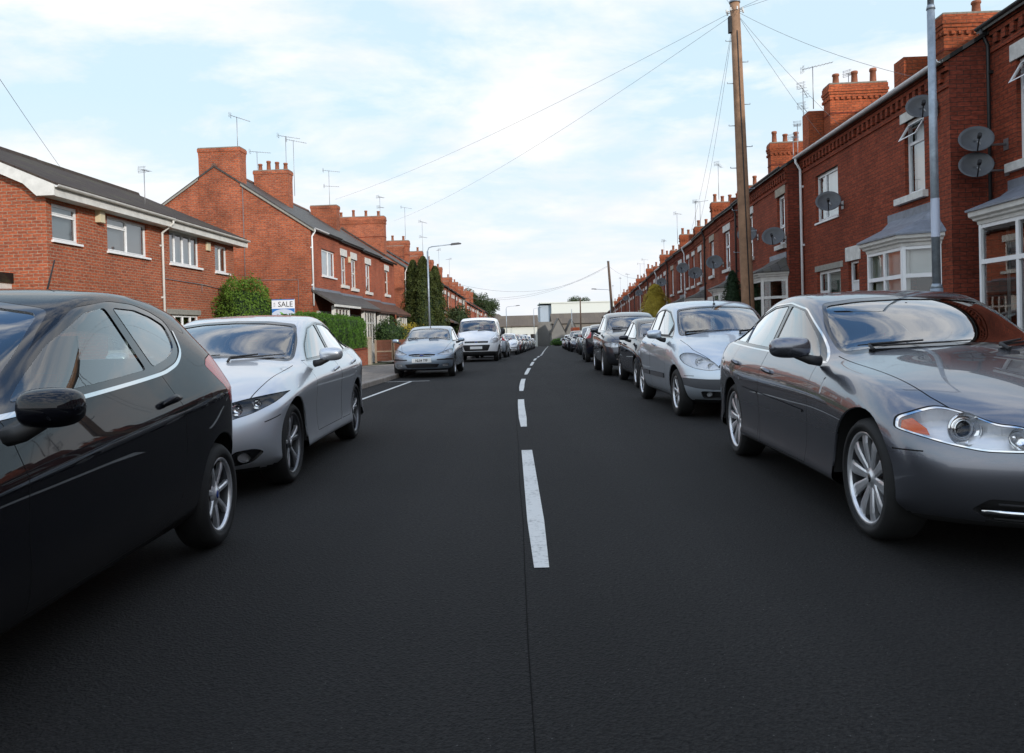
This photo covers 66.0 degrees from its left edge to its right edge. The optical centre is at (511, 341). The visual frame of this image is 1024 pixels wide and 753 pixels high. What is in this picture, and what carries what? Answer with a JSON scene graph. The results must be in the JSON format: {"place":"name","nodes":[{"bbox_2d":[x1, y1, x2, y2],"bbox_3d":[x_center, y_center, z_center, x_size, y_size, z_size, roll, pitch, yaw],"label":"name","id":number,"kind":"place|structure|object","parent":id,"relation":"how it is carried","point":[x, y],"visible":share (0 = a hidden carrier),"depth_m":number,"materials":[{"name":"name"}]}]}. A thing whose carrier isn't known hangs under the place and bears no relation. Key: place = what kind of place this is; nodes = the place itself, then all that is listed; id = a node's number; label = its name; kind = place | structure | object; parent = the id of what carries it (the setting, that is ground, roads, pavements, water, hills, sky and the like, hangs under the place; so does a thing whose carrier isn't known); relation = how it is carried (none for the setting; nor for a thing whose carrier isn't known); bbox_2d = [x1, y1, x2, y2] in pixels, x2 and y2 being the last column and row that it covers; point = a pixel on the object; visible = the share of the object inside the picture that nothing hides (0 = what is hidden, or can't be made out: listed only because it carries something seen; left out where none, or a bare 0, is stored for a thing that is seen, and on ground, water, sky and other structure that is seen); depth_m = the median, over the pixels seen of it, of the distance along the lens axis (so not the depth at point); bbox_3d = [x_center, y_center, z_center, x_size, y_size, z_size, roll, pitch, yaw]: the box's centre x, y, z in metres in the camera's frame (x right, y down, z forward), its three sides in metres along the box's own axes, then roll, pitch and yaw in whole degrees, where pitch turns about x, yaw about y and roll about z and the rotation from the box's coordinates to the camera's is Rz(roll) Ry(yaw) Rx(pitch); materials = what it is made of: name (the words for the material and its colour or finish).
{"place":"outdoors","nodes":[
{"label":"outdoors","id":0,"kind":"place"},
{"bbox_2d":[364,361,393,365],"bbox_3d":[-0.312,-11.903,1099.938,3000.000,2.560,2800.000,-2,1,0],"label":"ground","id":1,"kind":"structure","parent":0,"point":[379,363],"depth_m":35.61,"materials":[{"name":"grey concrete"}]},
{"bbox_2d":[0,146,175,359],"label":"semi detached house","id":2,"kind":"structure","parent":1,"relation":"on","point":[85,235],"depth_m":19.03,"materials":[{"name":"brick"}]},
{"bbox_2d":[51,203,76,243],"bbox_3d":[-10.576,-2.741,18.430,0.150,0.850,1.020,-1,1,3],"label":"window","id":3,"kind":"structure","parent":2,"relation":"in","point":[61,215],"depth_m":18.61,"materials":[{"name":"plastic"}]},
{"bbox_2d":[108,337,133,352],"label":"window","id":4,"kind":"structure","parent":2,"relation":"in","point":[114,346],"depth_m":20.77,"materials":[{"name":"glass"}]},
{"bbox_2d":[107,216,145,256],"bbox_3d":[-10.429,-2.785,21.134,0.150,0.920,2.000,-1,1,3],"label":"window","id":5,"kind":"structure","parent":2,"relation":"in","point":[123,236],"depth_m":21.16,"materials":[{"name":"plastic"}]},
{"bbox_2d":[38,159,249,325],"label":"semi detached house","id":6,"kind":"structure","parent":1,"relation":"on","point":[199,260],"depth_m":25.10,"materials":[{"name":"brick"}]},
{"bbox_2d":[169,230,197,266],"bbox_3d":[-10.257,-2.840,24.397,0.150,1.000,2.000,-1,1,3],"label":"window","id":7,"kind":"structure","parent":6,"relation":"in","point":[181,245],"depth_m":24.46,"materials":[{"name":"plastic"}]},
{"bbox_2d":[170,314,196,325],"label":"window","id":8,"kind":"structure","parent":6,"relation":"in","point":[183,319],"depth_m":24.58,"materials":[{"name":"plastic"}]},
{"bbox_2d":[215,245,225,272],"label":"window","id":9,"kind":"structure","parent":6,"relation":"in","point":[219,249],"depth_m":27.45,"materials":[{"name":"plastic"}]},
{"bbox_2d":[211,271,280,332],"bbox_3d":[-9.093,-0.618,26.690,2.616,3.473,2.704,-2,1,-33],"label":"round bush","id":10,"kind":"object","parent":1,"relation":"on","point":[239,299],"visible":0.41,"depth_m":26.11,"materials":[{"name":"green plant"}]},
{"bbox_2d":[162,146,360,329],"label":"terraced house","id":11,"kind":"structure","parent":1,"relation":"on","point":[287,252],"depth_m":31.61,"materials":[{"name":"brick"}]},
{"bbox_2d":[321,249,333,277],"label":"window","id":12,"kind":"structure","parent":11,"relation":"in","point":[325,255],"depth_m":33.90,"materials":[{"name":"plastic"}]},
{"bbox_2d":[272,299,294,315],"bbox_3d":[-7.106,-0.126,24.602,0.720,2.380,0.091,-1,1,2],"label":"sale board","id":13,"kind":"object","parent":1,"relation":"on","point":[283,306],"visible":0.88,"depth_m":24.55,"materials":[{"name":"white plastic"}]},
{"bbox_2d":[253,161,380,361],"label":"terraced house","id":14,"kind":"structure","parent":1,"relation":"on","point":[276,182],"depth_m":36.43,"materials":[{"name":"brick"}]},
{"bbox_2d":[351,259,354,287],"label":"window","id":15,"kind":"structure","parent":14,"relation":"in","point":[352,261],"depth_m":38.03,"materials":[{"name":"white plastic"}]},
{"bbox_2d":[365,311,374,344],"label":"bay window","id":16,"kind":"structure","parent":14,"relation":"in","point":[369,316],"depth_m":37.68,"materials":[{"name":"white wood"}]},
{"bbox_2d":[293,203,397,361],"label":"terraced house","id":17,"kind":"structure","parent":1,"relation":"on","point":[328,216],"depth_m":41.66,"materials":[{"name":"brick"}]},
{"bbox_2d":[365,264,369,291],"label":"window","id":18,"kind":"structure","parent":17,"relation":"in","point":[366,266],"depth_m":40.77,"materials":[{"name":"white wood"}]},
{"bbox_2d":[310,212,410,327],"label":"terraced house","id":19,"kind":"structure","parent":1,"relation":"on","point":[386,281],"depth_m":45.11,"materials":[{"name":"brick"}]},
{"bbox_2d":[353,337,372,365],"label":"garden wall","id":20,"kind":"structure","parent":1,"relation":"on","point":[364,354],"depth_m":33.77,"materials":[{"name":"brick"}]},
{"bbox_2d":[277,310,367,348],"bbox_3d":[-6.711,-0.299,29.182,1.517,1.585,9.737,-2,1,-1],"label":"hedge","id":21,"kind":"object","parent":20,"relation":"on","point":[348,331],"visible":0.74,"depth_m":29.32,"materials":[{"name":"green plant"}]},
{"bbox_2d":[340,210,407,325],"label":"terraced house","id":22,"kind":"structure","parent":1,"relation":"on","point":[368,231],"depth_m":49.72,"materials":[{"name":"brick"}]},
{"bbox_2d":[373,316,406,339],"bbox_3d":[-5.994,-0.150,38.611,1.790,2.300,1.678,-2,1,0],"label":"garden shrub","id":23,"kind":"object","parent":1,"relation":"on","point":[386,330],"visible":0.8,"depth_m":38.19,"materials":[{"name":"green plant"}]},
{"bbox_2d":[401,259,418,327],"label":"tall conifer","id":24,"kind":"object","parent":1,"relation":"on","point":[411,268],"visible":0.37,"depth_m":49.54,"materials":[{"name":"green plant"}]},
{"bbox_2d":[400,322,424,342],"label":"garden shrub","id":25,"kind":"object","parent":1,"relation":"on","point":[406,329],"visible":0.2,"depth_m":43.86,"materials":[{"name":"yellow plant"}]},
{"bbox_2d":[387,245,448,320],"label":"terraced house","id":26,"kind":"structure","parent":1,"relation":"on","point":[397,252],"depth_m":57.15,"materials":[{"name":"brick"}]},
{"bbox_2d":[362,356,475,388],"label":"kerb","id":27,"kind":"structure","parent":1,"relation":"on","point":[372,382],"depth_m":19.86,"materials":[{"name":"concrete"}]},
{"bbox_2d":[386,235,453,322],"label":"terraced house","id":28,"kind":"structure","parent":1,"relation":"on","point":[403,242],"depth_m":57.69,"materials":[{"name":"brick"}]},
{"bbox_2d":[407,256,442,337],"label":"tall conifer","id":29,"kind":"object","parent":1,"relation":"on","point":[420,311],"visible":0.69,"depth_m":48.96,"materials":[{"name":"green plant"}]},
{"bbox_2d":[410,247,452,325],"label":"terraced house","id":30,"kind":"structure","parent":1,"relation":"on","point":[417,252],"depth_m":64.80,"materials":[{"name":"brick"}]},
{"bbox_2d":[410,256,458,323],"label":"terraced house","id":31,"kind":"structure","parent":1,"relation":"on","point":[416,258],"depth_m":63.88,"materials":[{"name":"brick"}]},
{"bbox_2d":[429,266,450,337],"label":"tall conifer","id":32,"kind":"object","parent":1,"relation":"on","point":[439,287],"visible":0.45,"depth_m":49.87,"materials":[{"name":"green plant"}]},
{"bbox_2d":[448,302,470,333],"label":"palm like bush","id":33,"kind":"object","parent":1,"relation":"on","point":[458,314],"visible":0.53,"depth_m":65.36,"materials":[{"name":"green plant"}]},
{"bbox_2d":[442,274,477,329],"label":"terraced house","id":34,"kind":"structure","parent":1,"relation":"on","point":[448,278],"depth_m":87.09,"materials":[{"name":"brick"}]},
{"bbox_2d":[464,287,492,317],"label":"tree","id":35,"kind":"object","parent":1,"relation":"on","point":[481,304],"visible":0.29,"depth_m":118.85,"materials":[{"name":"green plant"}]},
{"bbox_2d":[484,298,499,316],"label":"tree","id":36,"kind":"object","parent":1,"relation":"on","point":[493,306],"visible":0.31,"depth_m":149.35,"materials":[{"name":"green plant"}]},
{"bbox_2d":[498,315,538,345],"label":"building","id":37,"kind":"structure","parent":1,"relation":"on","point":[524,325],"depth_m":172.12,"materials":[{"name":"beige"}]},
{"bbox_2d":[549,318,566,345],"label":"gabled building","id":38,"kind":"structure","parent":1,"relation":"on","point":[557,330],"depth_m":166.00,"materials":[{"name":"stone"}]},
{"bbox_2d":[565,319,575,334],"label":"gabled building","id":39,"kind":"structure","parent":1,"relation":"on","point":[570,324],"depth_m":166.28,"materials":[{"name":"stone"}]},
{"bbox_2d":[537,312,606,345],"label":"shed","id":40,"kind":"structure","parent":1,"relation":"on","point":[545,328],"depth_m":176.56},
{"bbox_2d":[537,300,616,321],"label":"warehouse","id":41,"kind":"structure","parent":1,"relation":"on","point":[546,310],"depth_m":191.92,"materials":[{"name":"white"}]},
{"bbox_2d":[625,264,659,327],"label":"terraced house","id":42,"kind":"structure","parent":1,"relation":"on","point":[648,269],"depth_m":80.74,"materials":[{"name":"brick"}]},
{"bbox_2d":[628,262,658,311],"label":"terraced house","id":43,"kind":"structure","parent":1,"relation":"on","point":[630,296],"depth_m":75.57,"materials":[{"name":"brick"}]},
{"bbox_2d":[638,284,670,316],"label":"golden conifer","id":44,"kind":"object","parent":1,"relation":"on","point":[654,302],"visible":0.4,"depth_m":43.00,"materials":[{"name":"yellow plant"}]},
{"bbox_2d":[633,249,677,311],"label":"terraced house","id":45,"kind":"structure","parent":1,"relation":"on","point":[662,256],"depth_m":68.26,"materials":[{"name":"brick"}]},
{"bbox_2d":[639,244,679,311],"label":"terraced house","id":46,"kind":"structure","parent":1,"relation":"on","point":[641,286],"depth_m":62.67,"materials":[{"name":"brick"}]},
{"bbox_2d":[659,262,668,304],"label":"terraced house","id":47,"kind":"structure","parent":1,"relation":"on","point":[663,266],"depth_m":47.48,"materials":[{"name":"red brick"}]},
{"bbox_2d":[645,228,693,290],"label":"terraced house","id":48,"kind":"structure","parent":1,"relation":"on","point":[683,239],"depth_m":55.22,"materials":[{"name":"brick"}]},
{"bbox_2d":[670,248,686,317],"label":"terraced house","id":49,"kind":"structure","parent":1,"relation":"on","point":[679,256],"depth_m":41.15,"materials":[{"name":"red brick"}]},
{"bbox_2d":[654,219,707,288],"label":"terraced house","id":50,"kind":"structure","parent":1,"relation":"on","point":[658,273],"depth_m":49.27,"materials":[{"name":"brick"}]},
{"bbox_2d":[685,231,706,328],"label":"terraced house","id":51,"kind":"structure","parent":1,"relation":"on","point":[697,239],"depth_m":34.67,"materials":[{"name":"red brick"}]},
{"bbox_2d":[685,286,704,328],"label":"bay window","id":52,"kind":"structure","parent":51,"relation":"in","point":[699,295],"depth_m":33.53,"materials":[{"name":"white wood"}]},
{"bbox_2d":[688,267,702,278],"bbox_3d":[7.902,-2.947,33.722,0.619,0.518,0.544,-2,1,0],"label":"satellite dish","id":53,"kind":"object","parent":51,"relation":"attached to","point":[694,272],"visible":1,"depth_m":33.90,"materials":[{"name":"silver metal"}]},
{"bbox_2d":[664,193,736,317],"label":"terraced house","id":54,"kind":"structure","parent":1,"relation":"on","point":[716,207],"depth_m":43.03,"materials":[{"name":"brick"}]},
{"bbox_2d":[681,175,756,326],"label":"terraced house","id":55,"kind":"structure","parent":1,"relation":"on","point":[688,248],"depth_m":37.66,"materials":[{"name":"brick"}]},
{"bbox_2d":[676,263,688,272],"bbox_3d":[8.286,-3.563,38.015,0.619,0.518,0.544,-2,1,0],"label":"satellite dish","id":56,"kind":"object","parent":55,"relation":"attached to","point":[682,267],"visible":1,"depth_m":38.17,"materials":[{"name":"silver metal"}]},
{"bbox_2d":[707,205,737,328],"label":"terraced house","id":57,"kind":"structure","parent":1,"relation":"on","point":[724,218],"depth_m":28.36,"materials":[{"name":"brick"}]},
{"bbox_2d":[706,255,723,268],"bbox_3d":[7.462,-2.921,28.822,0.619,0.518,0.544,-2,1,0],"label":"satellite dish","id":58,"kind":"object","parent":57,"relation":"attached to","point":[714,261],"visible":1,"depth_m":28.99,"materials":[{"name":"silver metal"}]},
{"bbox_2d":[707,276,727,328],"bbox_3d":[7.422,-0.841,27.833,0.743,3.020,2.086,-1,1,4],"label":"bay window","id":59,"kind":"structure","parent":57,"relation":"in","point":[717,290],"depth_m":27.66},
{"bbox_2d":[726,231,729,268],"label":"window","id":60,"kind":"structure","parent":57,"relation":"in","point":[727,233],"depth_m":28.60,"materials":[{"name":"plastic"}]},
{"bbox_2d":[722,270,740,328],"bbox_3d":[6.438,-0.676,22.898,1.187,2.821,1.093,-1,1,17],"label":"dark conifer","id":61,"kind":"object","parent":1,"relation":"on","point":[732,291],"visible":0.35,"depth_m":22.77,"materials":[{"name":"green plant"}]},
{"bbox_2d":[700,131,802,328],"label":"terraced house","id":62,"kind":"structure","parent":1,"relation":"on","point":[779,154],"depth_m":30.13,"materials":[{"name":"brick"}]},
{"bbox_2d":[730,189,785,302],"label":"terraced house","id":63,"kind":"structure","parent":1,"relation":"on","point":[781,289],"depth_m":24.13,"materials":[{"name":"brick"}]},
{"bbox_2d":[750,67,888,316],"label":"terraced house","id":64,"kind":"structure","parent":1,"relation":"on","point":[776,190],"depth_m":22.09,"materials":[{"name":"brick"}]},
{"bbox_2d":[753,252,789,316],"bbox_3d":[6.918,-0.811,21.505,0.791,3.100,2.070,-1,1,4],"label":"bay window","id":65,"kind":"structure","parent":64,"relation":"in","point":[777,269],"depth_m":20.92,"materials":[{"name":"plastic"}]},
{"bbox_2d":[762,227,786,244],"bbox_3d":[6.886,-2.768,20.556,0.607,0.492,0.536,-2,1,0],"label":"satellite dish","id":66,"kind":"object","parent":64,"relation":"attached to","point":[773,235],"visible":1,"depth_m":20.70,"materials":[{"name":"silver metal"}]},
{"bbox_2d":[780,195,784,243],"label":"window","id":67,"kind":"structure","parent":64,"relation":"in","point":[782,207],"depth_m":21.24,"materials":[{"name":"plastic"}]},
{"bbox_2d":[792,0,1000,314],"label":"terraced house","id":68,"kind":"structure","parent":1,"relation":"on","point":[830,249],"depth_m":17.92,"materials":[{"name":"brick"}]},
{"bbox_2d":[818,166,838,221],"bbox_3d":[7.596,-3.470,18.685,0.150,1.150,1.460,-1,1,2],"label":"window","id":69,"kind":"structure","parent":68,"relation":"in","point":[830,178],"depth_m":18.85,"materials":[{"name":"plastic"}]},
{"bbox_2d":[815,191,843,210],"bbox_3d":[7.144,-3.156,17.578,0.592,0.467,0.497,-2,1,0],"label":"satellite dish","id":70,"kind":"object","parent":68,"relation":"attached to","point":[827,200],"visible":1,"depth_m":17.73,"materials":[{"name":"silver metal"}]},
{"bbox_2d":[820,268,840,312],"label":"window","id":71,"kind":"structure","parent":68,"relation":"in","point":[832,277],"depth_m":18.87,"materials":[{"name":"plastic"}]},
{"bbox_2d":[851,260,858,290],"bbox_3d":[7.577,-0.554,17.205,0.090,2.420,0.580,-1,1,2],"label":"door","id":72,"kind":"structure","parent":68,"relation":"in","point":[855,264],"depth_m":17.34,"materials":[{"name":"white plastic"}]},
{"bbox_2d":[848,31,993,339],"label":"terraced house","id":73,"kind":"structure","parent":1,"relation":"on","point":[894,244],"depth_m":13.77,"materials":[{"name":"brick"}]},
{"bbox_2d":[856,202,945,332],"bbox_3d":[7.061,-0.805,14.481,0.743,3.260,2.390,-1,1,2],"label":"bay window","id":74,"kind":"structure","parent":73,"relation":"in","point":[900,252],"depth_m":13.98,"materials":[{"name":"plastic"}]},
{"bbox_2d":[898,117,924,193],"bbox_3d":[7.344,-3.371,14.306,0.356,1.380,0.750,-1,1,2],"label":"window","id":75,"kind":"structure","parent":73,"relation":"in","point":[916,126],"depth_m":14.54,"materials":[{"name":"plastic"}]},
{"bbox_2d":[905,95,938,117],"bbox_3d":[7.005,-4.017,13.343,0.494,0.434,0.468,-2,1,0],"label":"satellite dish","id":76,"kind":"object","parent":73,"relation":"attached to","point":[917,106],"visible":0.88,"depth_m":13.51,"materials":[{"name":"silver metal"}]},
{"bbox_2d":[965,0,1023,329],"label":"terraced house","id":77,"kind":"structure","parent":1,"relation":"on","point":[999,218],"depth_m":12.50,"materials":[{"name":"brick"}]},
{"bbox_2d":[958,126,1008,150],"bbox_3d":[7.588,-3.262,12.551,0.738,0.442,0.475,-2,1,0],"label":"satellite dish","id":78,"kind":"object","parent":77,"relation":"attached to","point":[976,138],"visible":1,"depth_m":12.69,"materials":[{"name":"silver metal"}]},
{"bbox_2d":[958,152,1009,176],"bbox_3d":[7.591,-2.841,12.538,0.754,0.434,0.468,-2,1,0],"label":"satellite dish","id":79,"kind":"object","parent":77,"relation":"attached to","point":[976,164],"visible":0.98,"depth_m":12.68,"materials":[{"name":"silver metal"}]},
{"bbox_2d":[965,176,1023,329],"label":"bay window","id":80,"kind":"structure","parent":77,"relation":"in","point":[994,218],"depth_m":12.37,"materials":[{"name":"plastic"}]},
{"bbox_2d":[1008,58,1023,157],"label":"window","id":81,"kind":"structure","parent":77,"relation":"in","point":[1021,64],"depth_m":12.33,"materials":[{"name":"plastic"}]},
{"bbox_2d":[362,356,467,381],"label":"pavement","id":82,"kind":"structure","parent":0,"point":[370,372],"depth_m":23.56,"materials":[{"name":"grey concrete"}]},
{"bbox_2d":[374,337,434,362],"bbox_3d":[-5.355,0.357,42.882,1.750,1.060,13.071,-1,1,1],"label":"timber fence","id":83,"kind":"object","parent":82,"relation":"on","point":[385,350],"visible":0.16,"depth_m":36.39,"materials":[{"name":"brown wood"}]},
{"bbox_2d":[427,242,460,337],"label":"street lamp","id":84,"kind":"object","parent":82,"relation":"on","point":[457,243],"visible":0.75,"depth_m":43.92,"materials":[{"name":"metal"}]},
{"bbox_2d":[0,0,1015,315],"label":"sky","id":85,"kind":"structure","parent":0,"point":[375,92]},
{"bbox_2d":[0,346,1023,752],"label":"road","id":86,"kind":"structure","parent":0,"point":[698,586],"depth_m":3.38,"materials":[{"name":"black asphalt"}]},
{"bbox_2d":[0,260,236,635],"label":"parked car","id":87,"kind":"object","parent":86,"relation":"on","point":[105,464],"visible":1,"depth_m":3.43,"materials":[{"name":"black metal"}]},
{"bbox_2d":[105,315,363,482],"bbox_3d":[-2.694,0.448,7.907,2.211,1.440,4.680,-2,1,-1],"label":"parked car","id":88,"kind":"object","parent":86,"relation":"on","point":[296,390],"visible":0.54,"depth_m":7.20,"materials":[{"name":"silver metal"}]},
{"bbox_2d":[392,323,464,376],"bbox_3d":[-2.391,0.173,23.112,2.092,1.578,4.055,-1,1,1],"label":"parked car","id":89,"kind":"object","parent":86,"relation":"on","point":[416,351],"visible":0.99,"depth_m":21.65,"materials":[{"name":"silver"}]},
{"bbox_2d":[454,318,504,360],"bbox_3d":[-1.488,-0.114,36.143,2.432,1.971,4.898,-1,0,1],"label":"parked van","id":90,"kind":"object","parent":86,"relation":"on","point":[485,342],"visible":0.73,"depth_m":34.26,"materials":[{"name":"white metal"}]},
{"bbox_2d":[475,329,511,357],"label":"parked car","id":91,"kind":"object","parent":86,"relation":"on","point":[505,348],"visible":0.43,"depth_m":41.42,"materials":[{"name":"paint"}]},
{"bbox_2d":[504,333,520,354],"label":"parked car","id":92,"kind":"object","parent":86,"relation":"on","point":[514,342],"visible":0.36,"depth_m":50.67,"materials":[{"name":"white paint"}]},
{"bbox_2d":[516,368,535,752],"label":"road joint","id":93,"kind":"object","parent":86,"relation":"on","point":[527,620],"visible":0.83,"depth_m":3.10,"materials":[{"name":"black asphalt"}]},
{"bbox_2d":[518,351,548,567],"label":"line","id":94,"kind":"object","parent":86,"relation":"on","point":[536,524],"visible":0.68,"depth_m":5.42,"materials":[{"name":"paint"}]},
{"bbox_2d":[574,326,589,354],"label":"parked car","id":95,"kind":"object","parent":86,"relation":"on","point":[579,340],"visible":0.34,"depth_m":44.05,"materials":[{"name":"teal paint"}]},
{"bbox_2d":[578,324,619,361],"bbox_3d":[3.657,-0.042,31.117,2.092,1.578,4.053,-1,0,3],"label":"parked car","id":96,"kind":"object","parent":86,"relation":"on","point":[587,348],"visible":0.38,"depth_m":29.49,"materials":[{"name":"blue paint"}]},
{"bbox_2d":[590,312,652,374],"bbox_3d":[3.256,0.004,21.667,2.252,1.656,4.331,-1,1,2],"label":"parked car","id":97,"kind":"object","parent":86,"relation":"on","point":[605,349],"visible":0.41,"depth_m":21.16,"materials":[{"name":"black metal"}]},
{"bbox_2d":[618,317,681,387],"bbox_3d":[3.305,0.103,16.964,2.092,1.578,4.053,-1,1,1],"label":"parked car","id":98,"kind":"object","parent":86,"relation":"on","point":[629,343],"visible":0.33,"depth_m":16.97,"materials":[{"name":"black paint"}]},
{"bbox_2d":[639,292,760,414],"bbox_3d":[3.058,0.103,11.801,2.191,1.725,3.926,-2,1,0],"label":"parked car","id":99,"kind":"object","parent":86,"relation":"on","point":[680,367],"visible":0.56,"depth_m":11.20,"materials":[{"name":"silver metal"}]},
{"bbox_2d":[720,290,1023,538],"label":"parked car","id":100,"kind":"object","parent":86,"relation":"on","point":[887,420],"visible":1,"depth_m":4.66,"materials":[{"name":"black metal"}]},
{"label":"pavement","id":101,"kind":"structure","parent":0,"visible":0},
{"bbox_2d":[607,261,613,312],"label":"telegraph pole","id":102,"kind":"object","parent":101,"relation":"on","point":[610,288],"visible":0.64,"depth_m":89.81,"materials":[{"name":"wood"}]},
{"bbox_2d":[725,0,756,320],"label":"telegraph pole","id":103,"kind":"object","parent":101,"relation":"on","point":[744,222],"visible":0.95,"depth_m":19.34,"materials":[{"name":"brown wood"}]},
{"bbox_2d":[352,15,725,193],"bbox_3d":[-2.309,-7.978,32.248,0.008,0.383,30.064,-2,1,-31],"label":"overhead wire","id":104,"kind":"object","parent":103,"relation":"attached to","point":[563,99],"visible":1,"depth_m":25.44,"materials":[{"name":"grey"}]},
{"bbox_2d":[926,0,942,291],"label":"lamp column","id":105,"kind":"structure","parent":101,"relation":"on","point":[936,285],"depth_m":11.43,"materials":[{"name":"metal"}]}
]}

